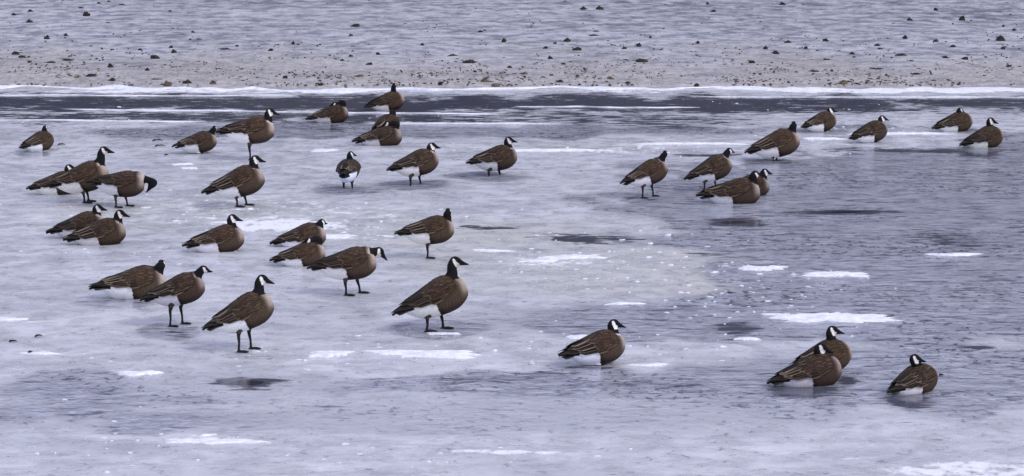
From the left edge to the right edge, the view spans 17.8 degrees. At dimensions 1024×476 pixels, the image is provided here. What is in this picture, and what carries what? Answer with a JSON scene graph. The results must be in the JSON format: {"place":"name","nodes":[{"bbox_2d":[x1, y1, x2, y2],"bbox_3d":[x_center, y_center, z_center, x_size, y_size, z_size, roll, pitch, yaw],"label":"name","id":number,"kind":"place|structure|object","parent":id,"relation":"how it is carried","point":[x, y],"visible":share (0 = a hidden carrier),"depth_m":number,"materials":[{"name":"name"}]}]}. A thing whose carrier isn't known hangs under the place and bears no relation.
{"place":"outdoors","nodes":[
{"label":"outdoors","id":0,"kind":"place"},
{"bbox_2d":[0,89,1023,475],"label":"frozen water","id":1,"kind":"structure","parent":0,"point":[886,213],"depth_m":33.52,"materials":[{"name":"grey ice"}]},
{"bbox_2d":[0,317,28,320],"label":"snow patch","id":2,"kind":"object","parent":1,"relation":"on","point":[7,318],"visible":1,"depth_m":31.99,"materials":[{"name":"white snow"}]},
{"bbox_2d":[19,125,53,150],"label":"canada goose","id":3,"kind":"object","parent":1,"relation":"on","point":[43,139],"visible":1,"depth_m":45.23},
{"bbox_2d":[20,351,59,353],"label":"snow patch","id":4,"kind":"object","parent":1,"relation":"on","point":[44,352],"visible":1,"depth_m":30.20,"materials":[{"name":"white snow"}]},
{"bbox_2d":[26,164,73,194],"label":"canada goose","id":5,"kind":"object","parent":1,"relation":"on","point":[39,187],"visible":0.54,"depth_m":40.77},
{"bbox_2d":[45,204,106,237],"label":"canada goose","id":6,"kind":"object","parent":1,"relation":"on","point":[71,224],"visible":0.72,"depth_m":37.22},
{"bbox_2d":[44,146,114,202],"bbox_3d":[-5.303,-0.774,40.059,0.815,0.693,0.430,-4,10,-26],"label":"canada goose","id":7,"kind":"object","parent":1,"relation":"on","point":[73,180],"visible":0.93,"depth_m":39.98},
{"bbox_2d":[62,209,129,245],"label":"canada goose","id":8,"kind":"object","parent":1,"relation":"on","point":[107,231],"visible":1,"depth_m":36.69},
{"bbox_2d":[4,119,204,121],"bbox_3d":[-7.573,-1.770,48.945,6.054,0.022,0.174,0,9,3],"label":"ice seam","id":9,"kind":"object","parent":1,"relation":"on","point":[106,120],"visible":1,"depth_m":48.85,"materials":[{"name":"white ice"}]},
{"bbox_2d":[86,170,156,207],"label":"canada goose","id":10,"kind":"object","parent":1,"relation":"on","point":[126,184],"visible":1,"depth_m":39.61},
{"bbox_2d":[88,260,165,298],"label":"canada goose","id":11,"kind":"object","parent":1,"relation":"on","point":[137,282],"visible":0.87,"depth_m":33.13},
{"bbox_2d":[0,94,270,95],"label":"ice seam","id":12,"kind":"object","parent":1,"relation":"on","point":[126,95],"visible":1,"depth_m":52.36,"materials":[{"name":"white ice"}]},
{"bbox_2d":[118,370,163,375],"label":"snow patch","id":13,"kind":"object","parent":1,"relation":"on","point":[138,373],"visible":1,"depth_m":29.22,"materials":[{"name":"white snow"}]},
{"bbox_2d":[139,265,212,326],"bbox_3d":[-3.248,0.562,31.614,0.729,0.580,0.332,-2,9,-15],"label":"canada goose","id":14,"kind":"object","parent":1,"relation":"on","point":[180,290],"visible":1,"depth_m":31.51},
{"bbox_2d":[172,163,191,164],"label":"snow patch","id":15,"kind":"object","parent":1,"relation":"on","point":[182,163],"visible":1,"depth_m":43.81,"materials":[{"name":"white snow"}]},
{"bbox_2d":[181,167,196,168],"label":"snow patch","id":16,"kind":"object","parent":1,"relation":"on","point":[189,167],"visible":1,"depth_m":43.40,"materials":[{"name":"white snow"}]},
{"bbox_2d":[172,126,216,152],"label":"canada goose","id":17,"kind":"object","parent":1,"relation":"on","point":[201,141],"visible":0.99,"depth_m":44.88},
{"bbox_2d":[181,214,243,252],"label":"canada goose","id":18,"kind":"object","parent":1,"relation":"on","point":[228,236],"visible":1,"depth_m":36.18},
{"bbox_2d":[165,438,266,443],"bbox_3d":[-2.368,1.641,26.421,0.942,0.018,0.200,0,9,0],"label":"snow patch","id":19,"kind":"object","parent":1,"relation":"on","point":[214,441],"visible":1,"depth_m":26.38,"materials":[{"name":"white snow"}]},
{"bbox_2d":[201,155,265,206],"bbox_3d":[-3.372,-0.687,39.716,0.738,0.623,0.439,-6,11,-35],"label":"canada goose","id":20,"kind":"object","parent":1,"relation":"on","point":[244,181],"visible":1,"depth_m":39.64},
{"bbox_2d":[201,275,274,352],"bbox_3d":[-2.536,0.696,30.288,0.666,0.710,0.373,0,9,3],"label":"canada goose","id":21,"kind":"object","parent":1,"relation":"on","point":[248,312],"visible":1,"depth_m":30.16},
{"bbox_2d":[215,108,279,159],"bbox_3d":[-3.575,-1.401,44.152,0.871,0.708,0.414,-1,9,-8],"label":"canada goose","id":22,"kind":"object","parent":1,"relation":"on","point":[249,132],"visible":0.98,"depth_m":44.03},
{"bbox_2d":[77,109,489,113],"bbox_3d":[-3.544,-1.944,50.090,7.009,0.022,0.197,1,9,7],"label":"ice seam","id":23,"kind":"object","parent":1,"relation":"on","point":[264,111],"visible":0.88,"depth_m":50.18,"materials":[{"name":"white ice"}]},
{"bbox_2d":[269,236,324,266],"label":"canada goose","id":24,"kind":"object","parent":1,"relation":"on","point":[308,251],"visible":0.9,"depth_m":35.22},
{"bbox_2d":[270,219,327,246],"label":"canada goose","id":25,"kind":"object","parent":1,"relation":"on","point":[297,235],"visible":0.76,"depth_m":36.61},
{"bbox_2d":[311,149,338,151],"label":"snow patch","id":26,"kind":"object","parent":1,"relation":"on","point":[320,150],"visible":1,"depth_m":45.24,"materials":[{"name":"white snow"}]},
{"bbox_2d":[306,100,347,122],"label":"canada goose","id":27,"kind":"object","parent":1,"relation":"on","point":[335,112],"visible":1,"depth_m":48.53},
{"bbox_2d":[308,350,354,357],"bbox_3d":[-1.661,1.066,30.178,0.459,0.030,0.367,0,9,0],"label":"snow patch","id":28,"kind":"object","parent":1,"relation":"on","point":[327,354],"visible":1,"depth_m":30.13,"materials":[{"name":"white snow"}]},
{"bbox_2d":[326,234,355,238],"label":"snow patch","id":29,"kind":"object","parent":1,"relation":"on","point":[339,236],"visible":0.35,"depth_m":37.38,"materials":[{"name":"white snow"}]},
{"bbox_2d":[306,246,387,295],"bbox_3d":[-1.689,0.334,33.386,0.837,0.499,0.372,-2,9,-10],"label":"canada goose","id":30,"kind":"object","parent":1,"relation":"on","point":[356,263],"visible":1,"depth_m":33.27},
{"bbox_2d":[336,151,360,187],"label":"canada goose","id":31,"kind":"object","parent":1,"relation":"on","point":[348,168],"visible":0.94,"depth_m":41.31},
{"bbox_2d":[351,120,401,145],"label":"canada goose","id":32,"kind":"object","parent":1,"relation":"on","point":[387,133],"visible":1,"depth_m":45.81},
{"bbox_2d":[363,83,403,109],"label":"canada goose","id":33,"kind":"object","parent":1,"relation":"on","point":[393,98],"visible":0.98,"depth_m":50.23},
{"bbox_2d":[371,109,399,129],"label":"canada goose","id":34,"kind":"object","parent":1,"relation":"on","point":[382,119],"visible":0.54,"depth_m":47.30},
{"bbox_2d":[386,142,440,185],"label":"canada goose","id":35,"kind":"object","parent":1,"relation":"on","point":[420,162],"visible":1,"depth_m":41.61},
{"bbox_2d":[362,349,480,358],"bbox_3d":[-0.844,1.068,30.158,1.218,0.033,0.443,0,9,0],"label":"snow patch","id":36,"kind":"object","parent":1,"relation":"on","point":[459,354],"visible":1,"depth_m":30.15,"materials":[{"name":"white snow"}]},
{"bbox_2d":[394,208,453,258],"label":"canada goose","id":37,"kind":"object","parent":1,"relation":"on","point":[434,229],"visible":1,"depth_m":35.64},
{"bbox_2d":[391,256,468,331],"bbox_3d":[-0.793,0.539,31.314,0.762,0.714,0.402,-2,9,-15],"label":"canada goose","id":38,"kind":"object","parent":1,"relation":"on","point":[442,295],"visible":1,"depth_m":31.22},
{"bbox_2d":[428,332,458,334],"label":"snow patch","id":39,"kind":"object","parent":1,"relation":"on","point":[431,333],"visible":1,"depth_m":31.20,"materials":[{"name":"white snow"}]},
{"bbox_2d":[20,101,917,472],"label":"ice crumbs","id":40,"kind":"object","parent":1,"relation":"on","point":[454,341],"visible":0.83,"depth_m":34.26,"materials":[{"name":"white ice"}]},
{"bbox_2d":[416,122,559,123],"bbox_3d":[-0.687,-1.708,48.530,3.202,0.022,0.093,0,9,2],"label":"ice seam","id":41,"kind":"object","parent":1,"relation":"on","point":[483,123],"visible":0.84,"depth_m":48.51,"materials":[{"name":"white ice"}]},
{"bbox_2d":[465,137,516,175],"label":"canada goose","id":42,"kind":"object","parent":1,"relation":"on","point":[498,158],"visible":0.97,"depth_m":42.55},
{"bbox_2d":[471,249,513,251],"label":"snow patch","id":43,"kind":"object","parent":1,"relation":"on","point":[493,250],"visible":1,"depth_m":36.31,"materials":[{"name":"white snow"}]},
{"bbox_2d":[518,259,557,261],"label":"snow patch","id":44,"kind":"object","parent":1,"relation":"on","point":[542,260],"visible":1,"depth_m":35.59,"materials":[{"name":"white snow"}]},
{"bbox_2d":[515,148,595,151],"bbox_3d":[0.482,-1.225,45.321,1.591,0.028,0.307,0,9,0],"label":"snow patch","id":45,"kind":"object","parent":1,"relation":"on","point":[549,149],"visible":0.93,"depth_m":45.27,"materials":[{"name":"white snow"}]},
{"bbox_2d":[538,254,606,258],"bbox_3d":[0.637,0.200,35.913,0.850,0.027,0.318,-1,9,-9],"label":"snow patch","id":46,"kind":"object","parent":1,"relation":"on","point":[573,256],"visible":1,"depth_m":35.84,"materials":[{"name":"white snow"}]},
{"bbox_2d":[566,334,586,338],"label":"snow patch","id":47,"kind":"object","parent":1,"relation":"on","point":[580,336],"visible":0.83,"depth_m":31.03,"materials":[{"name":"white snow"}]},
{"bbox_2d":[557,319,625,365],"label":"canada goose","id":48,"kind":"object","parent":1,"relation":"on","point":[602,347],"visible":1,"depth_m":29.55},
{"bbox_2d":[517,106,677,107],"bbox_3d":[1.409,-2.038,50.712,3.024,0.022,0.198,1,9,4],"label":"ice seam","id":49,"kind":"object","parent":1,"relation":"on","point":[597,106],"visible":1,"depth_m":50.71,"materials":[{"name":"white ice"}]},
{"bbox_2d":[604,302,645,304],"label":"snow patch","id":50,"kind":"object","parent":1,"relation":"on","point":[617,303],"visible":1,"depth_m":32.89,"materials":[{"name":"white snow"}]},
{"bbox_2d":[620,150,667,197],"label":"canada goose","id":51,"kind":"object","parent":1,"relation":"on","point":[649,172],"visible":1,"depth_m":40.44},
{"bbox_2d":[626,363,666,365],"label":"snow patch","id":52,"kind":"object","parent":1,"relation":"on","point":[654,364],"visible":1,"depth_m":29.64,"materials":[{"name":"white snow"}]},
{"bbox_2d":[639,142,749,144],"bbox_3d":[2.506,-1.340,46.082,1.847,0.027,0.219,0,9,0],"label":"snow patch","id":53,"kind":"object","parent":1,"relation":"on","point":[660,143],"visible":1,"depth_m":46.02,"materials":[{"name":"white snow"}]},
{"bbox_2d":[684,148,734,190],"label":"canada goose","id":54,"kind":"object","parent":1,"relation":"on","point":[712,168],"visible":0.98,"depth_m":41.14},
{"bbox_2d":[695,171,762,203],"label":"canada goose","id":55,"kind":"object","parent":1,"relation":"on","point":[742,190],"visible":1,"depth_m":40.02},
{"bbox_2d":[733,337,760,340],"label":"snow patch","id":56,"kind":"object","parent":1,"relation":"on","point":[747,338],"visible":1,"depth_m":30.92,"materials":[{"name":"white snow"}]},
{"bbox_2d":[744,168,771,195],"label":"canada goose","id":57,"kind":"object","parent":1,"relation":"on","point":[763,184],"visible":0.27,"depth_m":40.77},
{"bbox_2d":[738,265,786,270],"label":"snow patch","id":58,"kind":"object","parent":1,"relation":"on","point":[759,268],"visible":1,"depth_m":35.09,"materials":[{"name":"white snow"}]},
{"bbox_2d":[744,121,799,160],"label":"canada goose","id":59,"kind":"object","parent":1,"relation":"on","point":[777,143],"visible":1,"depth_m":44.05},
{"bbox_2d":[766,343,841,386],"bbox_3d":[2.563,1.119,28.718,0.701,0.376,0.367,-3,9,-18],"label":"canada goose","id":60,"kind":"object","parent":1,"relation":"on","point":[819,367],"visible":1,"depth_m":28.62},
{"bbox_2d":[801,107,836,131],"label":"canada goose","id":61,"kind":"object","parent":1,"relation":"on","point":[823,121],"visible":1,"depth_m":47.40},
{"bbox_2d":[789,326,851,368],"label":"canada goose","id":62,"kind":"object","parent":1,"relation":"on","point":[842,351],"visible":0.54,"depth_m":29.12},
{"bbox_2d":[802,137,844,139],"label":"snow patch","id":63,"kind":"object","parent":1,"relation":"on","point":[824,138],"visible":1,"depth_m":46.62,"materials":[{"name":"white snow"}]},
{"bbox_2d":[764,312,902,322],"bbox_3d":[3.156,0.775,32.070,1.477,0.039,0.579,0,9,0],"label":"snow patch","id":64,"kind":"object","parent":1,"relation":"on","point":[834,316],"visible":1,"depth_m":32.01,"materials":[{"name":"white snow"}]},
{"bbox_2d":[801,271,868,276],"bbox_3d":[3.429,0.380,34.714,0.817,0.029,0.395,0,9,0],"label":"snow patch","id":65,"kind":"object","parent":1,"relation":"on","point":[834,274],"visible":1,"depth_m":34.64,"materials":[{"name":"white snow"}]},
{"bbox_2d":[700,96,1023,97],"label":"ice seam","id":66,"kind":"object","parent":1,"relation":"on","point":[867,96],"visible":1,"depth_m":52.14,"materials":[{"name":"white ice"}]},
{"bbox_2d":[849,115,889,142],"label":"canada goose","id":67,"kind":"object","parent":1,"relation":"on","point":[873,131],"visible":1,"depth_m":46.10},
{"bbox_2d":[886,354,937,394],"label":"canada goose","id":68,"kind":"object","parent":1,"relation":"on","point":[916,376],"visible":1,"depth_m":28.32},
{"bbox_2d":[886,132,940,134],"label":"snow patch","id":69,"kind":"object","parent":1,"relation":"on","point":[890,133],"visible":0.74,"depth_m":47.22,"materials":[{"name":"white snow"}]},
{"bbox_2d":[931,108,972,131],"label":"canada goose","id":70,"kind":"object","parent":1,"relation":"on","point":[959,119],"visible":1,"depth_m":47.47},
{"bbox_2d":[927,253,981,255],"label":"snow patch","id":71,"kind":"object","parent":1,"relation":"on","point":[955,254],"visible":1,"depth_m":36.05,"materials":[{"name":"white snow"}]},
{"bbox_2d":[959,117,1002,147],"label":"canada goose","id":72,"kind":"object","parent":1,"relation":"on","point":[989,135],"visible":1,"depth_m":45.57},
{"bbox_2d":[0,0,1023,88],"bbox_3d":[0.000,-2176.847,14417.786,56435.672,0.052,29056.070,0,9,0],"label":"ground","id":73,"kind":"structure","parent":0,"point":[264,25],"depth_m":61.35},
{"bbox_2d":[150,54,159,58],"bbox_3d":[-6.392,-3.234,58.319,0.201,0.098,0.163,0,9,0],"label":"mud clump","id":74,"kind":"object","parent":73,"relation":"on","point":[155,56],"visible":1,"depth_m":58.29,"materials":[{"name":"black soil"}]},
{"bbox_2d":[163,80,173,86],"bbox_3d":[-5.659,-2.541,53.676,0.159,0.118,0.161,-5,10,-30],"label":"mud clump","id":75,"kind":"object","parent":73,"relation":"on","point":[166,83],"visible":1,"depth_m":53.65,"materials":[{"name":"brown soil"}]},
{"bbox_2d":[182,80,191,83],"bbox_3d":[-5.374,-2.573,53.973,0.160,0.091,0.136,6,10,33],"label":"mud clump","id":76,"kind":"object","parent":73,"relation":"on","point":[187,82],"visible":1,"depth_m":53.94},
{"bbox_2d":[465,59,476,62],"bbox_3d":[-0.731,-3.100,57.468,0.275,0.089,0.225,2,9,14],"label":"mud clump","id":77,"kind":"object","parent":73,"relation":"on","point":[469,61],"visible":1,"depth_m":57.44,"materials":[{"name":"black soil"}]},
{"bbox_2d":[481,77,488,81],"bbox_3d":[-0.450,-2.629,54.287,0.155,0.109,0.174,0,9,0],"label":"mud clump","id":78,"kind":"object","parent":73,"relation":"on","point":[484,79],"visible":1,"depth_m":54.27,"materials":[{"name":"brown soil"}]},
{"bbox_2d":[491,83,499,86],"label":"mud clump","id":79,"kind":"object","parent":73,"relation":"on","point":[495,85],"visible":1,"depth_m":53.62,"materials":[{"name":"brown soil"}]},
{"bbox_2d":[0,85,1023,93],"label":"snow ridge","id":80,"kind":"structure","parent":73,"relation":"on","point":[787,89],"depth_m":53.24,"materials":[{"name":"white snow"}]},
{"bbox_2d":[0,24,1023,85],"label":"leaf litter","id":81,"kind":"object","parent":73,"relation":"on","point":[585,70],"visible":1,"depth_m":55.16,"materials":[{"name":"brown plant"}]},
{"bbox_2d":[0,0,1023,85],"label":"mud specks","id":82,"kind":"object","parent":73,"relation":"on","point":[504,57],"visible":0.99,"depth_m":57.40,"materials":[{"name":"black soil"}]},
{"bbox_2d":[572,47,581,50],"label":"mud clump","id":83,"kind":"object","parent":73,"relation":"on","point":[577,49],"visible":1,"depth_m":59.75,"materials":[{"name":"black soil"}]},
{"bbox_2d":[632,58,647,61],"bbox_3d":[2.287,-3.135,57.710,0.260,0.085,0.207,-5,10,-32],"label":"mud clump","id":84,"kind":"object","parent":73,"relation":"on","point":[641,60],"visible":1,"depth_m":57.67,"materials":[{"name":"black soil"}]},
{"bbox_2d":[838,80,848,83],"bbox_3d":[5.477,-2.568,53.924,0.188,0.098,0.121,0,9,0],"label":"mud clump","id":85,"kind":"object","parent":73,"relation":"on","point":[843,82],"visible":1,"depth_m":53.91,"materials":[{"name":"brown soil"}]},
{"bbox_2d":[958,15,965,20],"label":"mud clump","id":86,"kind":"object","parent":73,"relation":"on","point":[961,18],"visible":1,"depth_m":66.30,"materials":[{"name":"black soil"}]},
{"bbox_2d":[996,35,1005,40],"bbox_3d":[9.247,-3.778,61.801,0.220,0.131,0.174,0,9,0],"label":"mud clump","id":87,"kind":"object","parent":73,"relation":"on","point":[1000,38],"visible":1,"depth_m":61.76,"materials":[{"name":"black soil"}]}
]}

